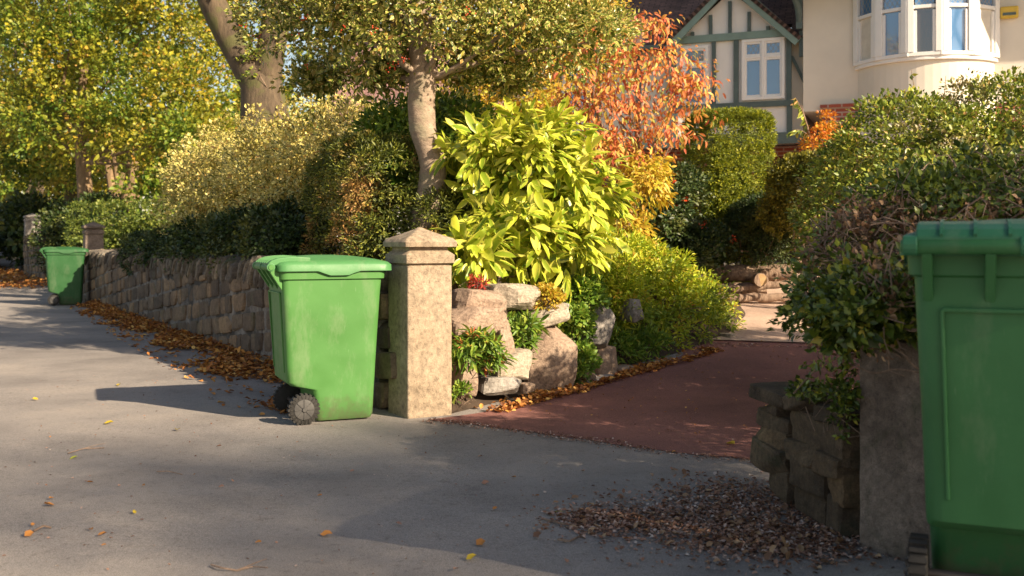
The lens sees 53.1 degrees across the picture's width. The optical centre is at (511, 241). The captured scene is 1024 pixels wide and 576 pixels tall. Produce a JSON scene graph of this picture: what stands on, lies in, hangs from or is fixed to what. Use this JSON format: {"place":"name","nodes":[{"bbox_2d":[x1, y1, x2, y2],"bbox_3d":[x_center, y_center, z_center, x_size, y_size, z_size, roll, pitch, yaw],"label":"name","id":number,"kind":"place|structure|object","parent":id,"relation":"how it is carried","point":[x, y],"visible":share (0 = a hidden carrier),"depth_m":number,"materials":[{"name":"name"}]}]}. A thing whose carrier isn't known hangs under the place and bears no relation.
{"place":"outdoors","nodes":[
{"label":"outdoors","id":0,"kind":"place"},
{"bbox_2d":[0,0,667,218],"label":"sky","id":1,"kind":"structure","parent":0,"point":[289,63],"materials":[{"name":"white"}]},
{"bbox_2d":[328,35,504,233],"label":"house","id":2,"kind":"structure","parent":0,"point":[365,91],"depth_m":31.85,"materials":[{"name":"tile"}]},
{"bbox_2d":[105,248,745,412],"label":"garden soil","id":3,"kind":"structure","parent":0,"point":[479,398],"depth_m":9.66,"materials":[{"name":"brown soil"}]},
{"bbox_2d":[0,189,63,269],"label":"hedge","id":4,"kind":"object","parent":3,"relation":"on","point":[14,210],"visible":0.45,"depth_m":36.59,"materials":[{"name":"green plant"}]},
{"bbox_2d":[0,0,123,216],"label":"autumn tree","id":5,"kind":"object","parent":3,"relation":"on","point":[11,163],"visible":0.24,"depth_m":33.99,"materials":[{"name":"green plant"}]},
{"bbox_2d":[27,190,141,273],"bbox_3d":[-10.833,-0.070,26.017,3.686,2.519,2.228,0,0,41],"label":"dark shrub","id":6,"kind":"object","parent":3,"relation":"on","point":[54,230],"visible":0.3,"depth_m":25.81,"materials":[{"name":"green plant"}]},
{"bbox_2d":[60,198,191,248],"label":"green hedge","id":7,"kind":"object","parent":3,"relation":"on","point":[117,229],"visible":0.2,"depth_m":22.44,"materials":[{"name":"green plant"}]},
{"bbox_2d":[0,0,258,213],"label":"autumn tree","id":8,"kind":"object","parent":3,"relation":"on","point":[82,134],"visible":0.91,"depth_m":26.03,"materials":[{"name":"green plant"}]},
{"bbox_2d":[116,227,156,276],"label":"hedge","id":9,"kind":"object","parent":3,"relation":"on","point":[128,239],"visible":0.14,"depth_m":15.67,"materials":[{"name":"green plant"}]},
{"bbox_2d":[129,194,337,273],"bbox_3d":[-3.475,0.070,12.426,1.571,1.124,5.929,0,0,-28],"label":"creeping shrub","id":10,"kind":"object","parent":3,"relation":"on","point":[250,233],"visible":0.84,"depth_m":10.87,"materials":[{"name":"green plant"}]},
{"bbox_2d":[197,0,290,163],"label":"old tree","id":11,"kind":"object","parent":3,"relation":"on","point":[231,45],"visible":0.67,"depth_m":17.25,"materials":[{"name":"brown plant"}]},
{"bbox_2d":[235,3,295,86],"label":"trunk ivy","id":12,"kind":"object","parent":11,"relation":"attached to","point":[253,49],"visible":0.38,"depth_m":17.15,"materials":[{"name":"green plant"}]},
{"bbox_2d":[147,86,509,253],"bbox_3d":[-2.698,-0.712,12.635,2.538,2.362,7.974,0,0,-35],"label":"variegated shrub","id":13,"kind":"object","parent":3,"relation":"on","point":[231,172],"visible":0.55,"depth_m":12.03,"materials":[{"name":"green plant"}]},
{"bbox_2d":[298,128,485,290],"bbox_3d":[-1.196,-0.115,9.325,1.189,1.881,2.222,0,0,-42],"label":"clipped conifer","id":14,"kind":"object","parent":3,"relation":"on","point":[369,225],"visible":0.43,"depth_m":9.02,"materials":[{"name":"green plant"}]},
{"bbox_2d":[282,1,525,186],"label":"autumn tree","id":15,"kind":"object","parent":3,"relation":"on","point":[310,56],"visible":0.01,"depth_m":38.12,"materials":[{"name":"green plant"}]},
{"bbox_2d":[345,84,502,217],"bbox_3d":[-0.764,-0.476,9.759,1.739,2.103,1.394,0,0,0],"label":"dark evergreen","id":16,"kind":"object","parent":3,"relation":"on","point":[394,119],"visible":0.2,"depth_m":9.67,"materials":[{"name":"green plant"}]},
{"bbox_2d":[224,0,648,230],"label":"holly tree","id":17,"kind":"object","parent":3,"relation":"on","point":[470,66],"visible":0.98,"depth_m":8.80,"materials":[{"name":"green plant"}]},
{"bbox_2d":[451,379,473,409],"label":"weed","id":18,"kind":"object","parent":3,"relation":"on","point":[460,387],"visible":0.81,"depth_m":7.07,"materials":[{"name":"green plant"}]},
{"bbox_2d":[451,355,477,397],"bbox_3d":[-0.338,0.952,7.240,0.160,0.313,0.204,0,0,-25],"label":"rock","id":19,"kind":"object","parent":3,"relation":"on","point":[471,376],"visible":0.45,"depth_m":7.17,"materials":[{"name":"beige stone"}]},
{"bbox_2d":[451,306,506,338],"bbox_3d":[-0.272,0.595,7.515,0.452,0.253,0.321,0,0,-27],"label":"rock","id":20,"kind":"object","parent":3,"relation":"on","point":[476,317],"visible":0.54,"depth_m":7.38,"materials":[{"name":"beige stone"}]},
{"bbox_2d":[452,288,506,310],"bbox_3d":[-0.270,0.430,7.655,0.402,0.178,0.362,0,0,-26],"label":"rock","id":21,"kind":"object","parent":20,"relation":"on","point":[463,297],"visible":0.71,"depth_m":7.50,"materials":[{"name":"beige stone"}]},
{"bbox_2d":[459,273,491,290],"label":"red leaved plant","id":22,"kind":"object","parent":21,"relation":"on","point":[476,285],"visible":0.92,"depth_m":7.70,"materials":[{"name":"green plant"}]},
{"bbox_2d":[478,374,521,395],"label":"rock","id":23,"kind":"object","parent":3,"relation":"on","point":[490,385],"visible":0.81,"depth_m":7.35,"materials":[{"name":"beige stone"}]},
{"bbox_2d":[451,323,517,377],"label":"fern clump","id":24,"kind":"object","parent":23,"relation":"on","point":[484,348],"visible":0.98,"depth_m":7.16,"materials":[{"name":"green plant"}]},
{"bbox_2d":[487,347,532,379],"bbox_3d":[-0.025,0.909,7.589,0.339,0.232,0.295,0,0,-30],"label":"rock","id":25,"kind":"object","parent":23,"relation":"on","point":[520,368],"visible":0.47,"depth_m":7.48,"materials":[{"name":"beige stone"}]},
{"bbox_2d":[495,320,514,353],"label":"rock","id":26,"kind":"object","parent":25,"relation":"on","point":[506,333],"visible":0.29,"depth_m":7.52,"materials":[{"name":"beige stone"}]},
{"bbox_2d":[398,0,641,137],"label":"autumn tree","id":27,"kind":"object","parent":3,"relation":"on","point":[538,103],"visible":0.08,"depth_m":14.61,"materials":[{"name":"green plant"}]},
{"bbox_2d":[507,307,549,363],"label":"fern clump","id":28,"kind":"object","parent":3,"relation":"on","point":[526,337],"visible":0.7,"depth_m":7.70,"materials":[{"name":"green plant"}]},
{"bbox_2d":[429,94,643,303],"bbox_3d":[0.093,-0.365,8.801,2.039,1.889,1.567,0,0,-26],"label":"laurel bush","id":29,"kind":"object","parent":3,"relation":"on","point":[563,204],"visible":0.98,"depth_m":8.51,"materials":[{"name":"yellow plant"}]},
{"bbox_2d":[523,325,577,390],"bbox_3d":[0.285,0.898,8.060,0.422,0.539,0.288,0,0,-27],"label":"rock","id":30,"kind":"object","parent":3,"relation":"on","point":[554,366],"visible":0.62,"depth_m":7.93,"materials":[{"name":"beige stone"}]},
{"bbox_2d":[515,302,569,327],"bbox_3d":[0.231,0.583,8.056,0.381,0.207,0.363,0,0,-27],"label":"rock","id":31,"kind":"object","parent":30,"relation":"on","point":[561,314],"visible":0.48,"depth_m":7.93,"materials":[{"name":"beige stone"}]},
{"bbox_2d":[483,283,540,309],"bbox_3d":[-0.003,0.422,7.956,0.388,0.208,0.367,0,0,-28],"label":"rock","id":32,"kind":"object","parent":31,"relation":"on","point":[517,296],"visible":0.69,"depth_m":7.81,"materials":[{"name":"beige stone"}]},
{"bbox_2d":[532,282,567,310],"bbox_3d":[0.266,0.436,7.997,0.315,0.263,0.331,0,0,45],"label":"orange sedum","id":33,"kind":"object","parent":31,"relation":"on","point":[548,293],"visible":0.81,"depth_m":7.94,"materials":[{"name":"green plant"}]},
{"bbox_2d":[550,267,612,333],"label":"green shrub","id":34,"kind":"object","parent":3,"relation":"on","point":[593,288],"visible":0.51,"depth_m":8.42,"materials":[{"name":"green plant"}]},
{"bbox_2d":[560,303,603,385],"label":"green shrub","id":35,"kind":"object","parent":3,"relation":"on","point":[587,354],"visible":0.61,"depth_m":8.20,"materials":[{"name":"green plant"}]},
{"bbox_2d":[579,370,596,380],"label":"rock","id":36,"kind":"object","parent":3,"relation":"on","point":[593,375],"visible":0.16,"depth_m":8.38,"materials":[{"name":"grey stone"}]},
{"bbox_2d":[592,345,617,373],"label":"rock","id":37,"kind":"object","parent":3,"relation":"on","point":[609,365],"visible":0.48,"depth_m":8.62,"materials":[{"name":"grey stone"}]},
{"bbox_2d":[576,303,614,348],"bbox_3d":[0.707,0.719,8.691,0.279,0.402,0.299,0,0,-25],"label":"rock","id":38,"kind":"object","parent":37,"relation":"on","point":[605,321],"visible":0.52,"depth_m":8.56,"materials":[{"name":"grey stone"}]},
{"bbox_2d":[617,364,633,370],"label":"rock","id":39,"kind":"object","parent":3,"relation":"on","point":[622,367],"visible":0.3,"depth_m":8.73,"materials":[{"name":"grey stone"}]},
{"bbox_2d":[528,9,730,236],"bbox_3d":[1.320,-1.143,11.683,2.353,3.137,1.645,0,0,0],"label":"autumn tree","id":40,"kind":"object","parent":3,"relation":"on","point":[612,144],"visible":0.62,"depth_m":11.48,"materials":[{"name":"orange plant"}]},
{"bbox_2d":[619,299,643,322],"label":"rock","id":41,"kind":"object","parent":3,"relation":"on","point":[634,312],"visible":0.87,"depth_m":8.98,"materials":[{"name":"grey stone"}]},
{"bbox_2d":[604,147,677,252],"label":"golden shrub","id":42,"kind":"object","parent":3,"relation":"on","point":[647,182],"visible":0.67,"depth_m":10.80,"materials":[{"name":"yellow plant"}]},
{"bbox_2d":[608,322,677,364],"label":"fern clump","id":43,"kind":"object","parent":3,"relation":"on","point":[650,333],"visible":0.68,"depth_m":9.08,"materials":[{"name":"green plant"}]},
{"bbox_2d":[557,226,746,351],"bbox_3d":[1.223,0.512,9.986,1.428,1.384,3.072,0,0,42],"label":"yellow ground shrub","id":44,"kind":"object","parent":3,"relation":"on","point":[639,271],"visible":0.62,"depth_m":9.87,"materials":[{"name":"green plant"}]},
{"bbox_2d":[615,159,738,279],"bbox_3d":[1.891,-0.240,12.554,1.672,1.678,1.411,0,0,-42],"label":"dark shrub","id":45,"kind":"object","parent":3,"relation":"on","point":[678,226],"visible":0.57,"depth_m":12.39,"materials":[{"name":"green plant"}]},
{"bbox_2d":[719,333,736,337],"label":"rock","id":46,"kind":"object","parent":3,"relation":"on","point":[731,335],"visible":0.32,"depth_m":10.24,"materials":[{"name":"grey stone"}]},
{"bbox_2d":[0,245,905,575],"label":"pavement","id":47,"kind":"structure","parent":0,"point":[68,367],"depth_m":4.96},
{"bbox_2d":[0,265,46,288],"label":"leaf litter","id":48,"kind":"object","parent":47,"relation":"on","point":[9,275],"visible":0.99,"depth_m":28.06,"materials":[{"name":"brown plant"}]},
{"bbox_2d":[24,530,33,535],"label":"fallen leaf","id":49,"kind":"object","parent":47,"relation":"on","point":[29,533],"visible":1,"depth_m":4.06,"materials":[{"name":"orange plant"}]},
{"bbox_2d":[23,213,40,235],"bbox_3d":[-14.940,0.190,31.902,0.500,2.162,0.500,0,0,-30],"label":"gatepost","id":50,"kind":"object","parent":47,"relation":"on","point":[28,223],"visible":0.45,"depth_m":31.68,"materials":[{"name":"grey stone"}]},
{"bbox_2d":[23,234,54,286],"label":"stone wall","id":51,"kind":"structure","parent":47,"relation":"on","point":[29,269],"depth_m":29.42,"materials":[{"name":"grey stone"}]},
{"bbox_2d":[32,525,50,531],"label":"twig","id":52,"kind":"object","parent":47,"relation":"on","point":[38,528],"visible":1,"depth_m":4.14,"materials":[{"name":"brown wood"}]},
{"bbox_2d":[39,247,88,305],"bbox_3d":[-8.340,0.629,19.096,0.822,1.086,0.614,0,0,-21],"label":"wheelie bin","id":53,"kind":"object","parent":47,"relation":"on","point":[65,271],"visible":1,"depth_m":18.87,"materials":[{"name":"green plastic"}]},
{"bbox_2d":[0,0,148,201],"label":"autumn tree","id":54,"kind":"object","parent":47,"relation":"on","point":[8,183],"visible":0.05,"depth_m":57.16,"materials":[{"name":"green plant"}]},
{"bbox_2d":[68,443,104,453],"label":"twig","id":55,"kind":"object","parent":47,"relation":"on","point":[86,448],"visible":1,"depth_m":5.72,"materials":[{"name":"brown wood"}]},
{"bbox_2d":[81,222,104,294],"bbox_3d":[-8.308,0.425,20.316,0.400,1.658,0.400,0,0,-30],"label":"gatepost","id":56,"kind":"object","parent":47,"relation":"on","point":[93,235],"visible":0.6,"depth_m":20.18,"materials":[{"name":"grey stone"}]},
{"bbox_2d":[27,0,282,211],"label":"autumn tree","id":57,"kind":"object","parent":47,"relation":"on","point":[110,176],"visible":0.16,"depth_m":31.99,"materials":[{"name":"green plant"}]},
{"bbox_2d":[70,298,287,414],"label":"leaf litter","id":58,"kind":"object","parent":47,"relation":"on","point":[172,338],"visible":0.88,"depth_m":10.79,"materials":[{"name":"brown plant"}]},
{"bbox_2d":[210,558,267,570],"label":"twig","id":59,"kind":"object","parent":47,"relation":"on","point":[245,567],"visible":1,"depth_m":3.65,"materials":[{"name":"brown wood"}]},
{"bbox_2d":[82,249,396,409],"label":"stone wall","id":60,"kind":"structure","parent":47,"relation":"on","point":[227,302],"depth_m":11.37,"materials":[{"name":"grey stone"}]},
{"bbox_2d":[252,255,391,424],"bbox_3d":[-1.275,0.629,6.856,0.822,1.086,0.614,0,0,-23],"label":"wheelie bin","id":61,"kind":"object","parent":47,"relation":"on","point":[323,310],"visible":1,"depth_m":6.63,"materials":[{"name":"green plastic"}]},
{"bbox_2d":[320,530,332,535],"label":"fallen leaf","id":62,"kind":"object","parent":47,"relation":"on","point":[324,532],"visible":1,"depth_m":4.07,"materials":[{"name":"orange plant"}]},
{"bbox_2d":[0,78,821,229],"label":"distant wood","id":63,"kind":"object","parent":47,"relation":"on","point":[95,190],"visible":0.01,"depth_m":71.66,"materials":[{"name":"green plant"}]},
{"bbox_2d":[383,227,456,418],"bbox_3d":[-0.630,0.585,6.990,0.390,1.370,0.390,0,0,-30],"label":"gatepost","id":64,"kind":"object","parent":47,"relation":"on","point":[419,259],"visible":0.83,"depth_m":6.85,"materials":[{"name":"stone"}]},
{"bbox_2d":[2,375,881,574],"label":"leaf crumbs","id":65,"kind":"object","parent":47,"relation":"on","point":[345,487],"visible":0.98,"depth_m":4.98,"materials":[{"name":"brown plant"}]},
{"bbox_2d":[466,553,475,558],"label":"fallen leaf","id":66,"kind":"object","parent":47,"relation":"on","point":[471,556],"visible":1,"depth_m":3.77,"materials":[{"name":"yellow plant"}]},
{"bbox_2d":[476,538,484,544],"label":"fallen leaf","id":67,"kind":"object","parent":47,"relation":"on","point":[480,541],"visible":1,"depth_m":3.96,"materials":[{"name":"orange plant"}]},
{"bbox_2d":[543,518,598,526],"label":"twig","id":68,"kind":"object","parent":47,"relation":"on","point":[547,519],"visible":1,"depth_m":4.25,"materials":[{"name":"brown wood"}]},
{"bbox_2d":[557,531,587,541],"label":"twig","id":69,"kind":"object","parent":47,"relation":"on","point":[570,540],"visible":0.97,"depth_m":4.00,"materials":[{"name":"brown wood"}]},
{"bbox_2d":[422,417,750,462],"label":"leaf crumbs","id":70,"kind":"object","parent":47,"relation":"on","point":[552,435],"visible":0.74,"depth_m":6.07,"materials":[{"name":"brown plant"}]},
{"bbox_2d":[505,467,899,574],"bbox_3d":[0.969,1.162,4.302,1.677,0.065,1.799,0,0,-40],"label":"leaf litter","id":71,"kind":"object","parent":47,"relation":"on","point":[725,526],"visible":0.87,"depth_m":4.20,"materials":[{"name":"brown plant"}]},
{"bbox_2d":[749,381,859,538],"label":"stone wall","id":72,"kind":"structure","parent":47,"relation":"on","point":[814,475],"depth_m":4.30,"materials":[{"name":"stone"}]},
{"bbox_2d":[783,371,864,450],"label":"ivy tuft","id":73,"kind":"object","parent":72,"relation":"on","point":[823,389],"visible":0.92,"depth_m":3.98,"materials":[{"name":"green plant"}]},
{"bbox_2d":[765,128,1023,393],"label":"ivy hedge","id":74,"kind":"object","parent":72,"relation":"on","point":[859,297],"visible":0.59,"depth_m":4.07,"materials":[{"name":"green plant"}]},
{"bbox_2d":[860,339,931,567],"bbox_3d":[1.576,0.819,3.866,0.362,0.903,0.362,0,0,-30],"label":"gatepost","id":75,"kind":"object","parent":47,"relation":"on","point":[892,501],"visible":0.31,"depth_m":3.80,"materials":[{"name":"grey stone"}]},
{"bbox_2d":[899,219,1023,575],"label":"wheelie bin","id":76,"kind":"object","parent":47,"relation":"on","point":[969,285],"visible":1,"depth_m":2.80,"materials":[{"name":"green plastic"}]},
{"bbox_2d":[429,340,859,458],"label":"driveway","id":77,"kind":"structure","parent":0,"point":[718,376],"depth_m":7.29,"materials":[{"name":"red asphalt"}]},
{"bbox_2d":[474,346,724,411],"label":"leaf litter","id":78,"kind":"object","parent":77,"relation":"on","point":[537,394],"visible":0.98,"depth_m":8.02,"materials":[{"name":"orange plant"}]},
{"bbox_2d":[518,382,534,393],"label":"rock","id":79,"kind":"object","parent":78,"relation":"on","point":[526,387],"visible":0.88,"depth_m":7.59,"materials":[{"name":"brown stone"}]},
{"bbox_2d":[530,340,856,444],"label":"leaf crumbs","id":80,"kind":"object","parent":77,"relation":"on","point":[689,399],"visible":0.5,"depth_m":7.50,"materials":[{"name":"brown plant"}]},
{"bbox_2d":[689,342,815,347],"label":"leaf crumbs","id":81,"kind":"object","parent":77,"relation":"on","point":[745,345],"visible":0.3,"depth_m":9.85,"materials":[{"name":"brown plant"}]},
{"bbox_2d":[493,0,1023,261],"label":"house","id":82,"kind":"structure","parent":0,"point":[774,57],"depth_m":17.62,"materials":[{"name":"beige paint"}]},
{"bbox_2d":[562,63,592,123],"bbox_3d":[1.259,-2.830,19.655,0.600,1.200,0.083,0,0,22],"label":"window","id":83,"kind":"structure","parent":82,"relation":"in","point":[563,82],"depth_m":19.68,"materials":[{"name":"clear glass"}]},
{"bbox_2d":[681,45,708,104],"bbox_3d":[3.337,-3.010,18.681,0.500,1.120,0.083,0,0,22],"label":"window","id":84,"kind":"structure","parent":82,"relation":"in","point":[699,49],"depth_m":18.66,"materials":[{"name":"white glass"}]},
{"bbox_2d":[742,37,784,100],"bbox_3d":[4.471,-3.075,18.223,0.750,1.090,0.083,0,0,22],"label":"window","id":85,"kind":"structure","parent":82,"relation":"in","point":[763,59],"depth_m":18.19,"materials":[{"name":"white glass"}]},
{"bbox_2d":[756,159,799,261],"bbox_3d":[4.958,-0.530,19.001,0.850,2.000,0.055,0,0,22],"label":"door","id":86,"kind":"structure","parent":82,"relation":"in","point":[775,159],"depth_m":18.98,"materials":[{"name":"plastic"}]},
{"bbox_2d":[854,0,874,65],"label":"window","id":87,"kind":"structure","parent":82,"relation":"in","point":[864,10],"depth_m":17.13,"materials":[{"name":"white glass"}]},
{"bbox_2d":[876,0,905,60],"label":"window","id":88,"kind":"structure","parent":82,"relation":"in","point":[890,14],"depth_m":16.65,"materials":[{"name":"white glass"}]},
{"bbox_2d":[908,0,941,56],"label":"window","id":89,"kind":"structure","parent":82,"relation":"in","point":[924,23],"depth_m":16.36,"materials":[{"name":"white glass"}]},
{"bbox_2d":[943,0,974,54],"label":"window","id":90,"kind":"structure","parent":82,"relation":"in","point":[958,15],"depth_m":16.24,"materials":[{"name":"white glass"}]},
{"bbox_2d":[976,0,998,57],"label":"window","id":91,"kind":"structure","parent":82,"relation":"in","point":[987,11],"depth_m":16.42,"materials":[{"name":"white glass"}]},
{"bbox_2d":[720,190,805,281],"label":"round shrub","id":92,"kind":"object","parent":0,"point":[755,240],"visible":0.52,"depth_m":12.67,"materials":[{"name":"green plant"}]},
{"bbox_2d":[712,273,817,341],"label":"gravel drive","id":93,"kind":"structure","parent":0,"point":[758,315],"depth_m":10.91,"materials":[{"name":"beige gravel"}]},
{"bbox_2d":[679,106,777,282],"bbox_3d":[2.857,-0.555,13.605,1.114,2.478,1.114,0,0,-15],"label":"yew topiary","id":94,"kind":"object","parent":93,"relation":"on","point":[727,168],"visible":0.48,"depth_m":13.22,"materials":[{"name":"green plant"}]},
{"bbox_2d":[717,282,766,293],"bbox_3d":[2.790,0.603,12.740,0.741,0.225,0.218,0,0,-6],"label":"log","id":95,"kind":"object","parent":93,"relation":"on","point":[730,285],"visible":0.17,"depth_m":12.67,"materials":[{"name":"brown wood"}]},
{"bbox_2d":[709,264,793,281],"bbox_3d":[3.026,0.389,12.854,1.077,0.225,0.230,0,0,12],"label":"log","id":96,"kind":"object","parent":95,"relation":"on","point":[741,273],"visible":0.51,"depth_m":12.78,"materials":[{"name":"brown wood"}]},
{"bbox_2d":[751,273,767,286],"bbox_3d":[3.077,0.476,12.702,0.208,0.198,0.665,0,0,16],"label":"log","id":97,"kind":"object","parent":95,"relation":"on","point":[759,279],"visible":0.9,"depth_m":12.40,"materials":[{"name":"brown wood"}]},
{"bbox_2d":[724,292,790,302],"bbox_3d":[3.079,0.676,12.419,1.081,0.127,0.130,0,0,3],"label":"log","id":98,"kind":"object","parent":93,"relation":"on","point":[762,297],"visible":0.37,"depth_m":12.38,"materials":[{"name":"brown wood"}]},
{"bbox_2d":[731,280,794,292],"bbox_3d":[3.123,0.539,12.513,0.876,0.179,0.112,0,0,0],"label":"log","id":99,"kind":"object","parent":98,"relation":"on","point":[753,287],"visible":0.52,"depth_m":12.48,"materials":[{"name":"brown wood"}]},
{"bbox_2d":[787,97,842,233],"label":"arching plant","id":100,"kind":"object","parent":93,"relation":"on","point":[796,104],"visible":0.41,"depth_m":15.57,"materials":[{"name":"green plant"}]},
{"bbox_2d":[752,139,889,289],"bbox_3d":[3.522,-0.292,11.739,1.151,1.742,1.897,0,0,-36],"label":"golden hedge","id":101,"kind":"object","parent":93,"relation":"on","point":[780,184],"visible":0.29,"depth_m":11.74,"materials":[{"name":"green plant"}]},
{"bbox_2d":[796,109,845,151],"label":"orange shrub","id":102,"kind":"object","parent":93,"relation":"on","point":[820,126],"visible":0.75,"depth_m":15.53,"materials":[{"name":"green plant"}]},
{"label":"garden bed","id":103,"kind":"structure","parent":0,"visible":0},
{"bbox_2d":[785,66,1023,282],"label":"hedge","id":104,"kind":"object","parent":103,"relation":"on","point":[955,120],"visible":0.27,"depth_m":7.36,"materials":[{"name":"green plant"}]},
{"bbox_2d":[844,70,1009,182],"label":"hedge shoots","id":105,"kind":"object","parent":104,"relation":"attached to","point":[911,77],"visible":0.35,"depth_m":7.60,"materials":[{"name":"green plant"}]}
]}

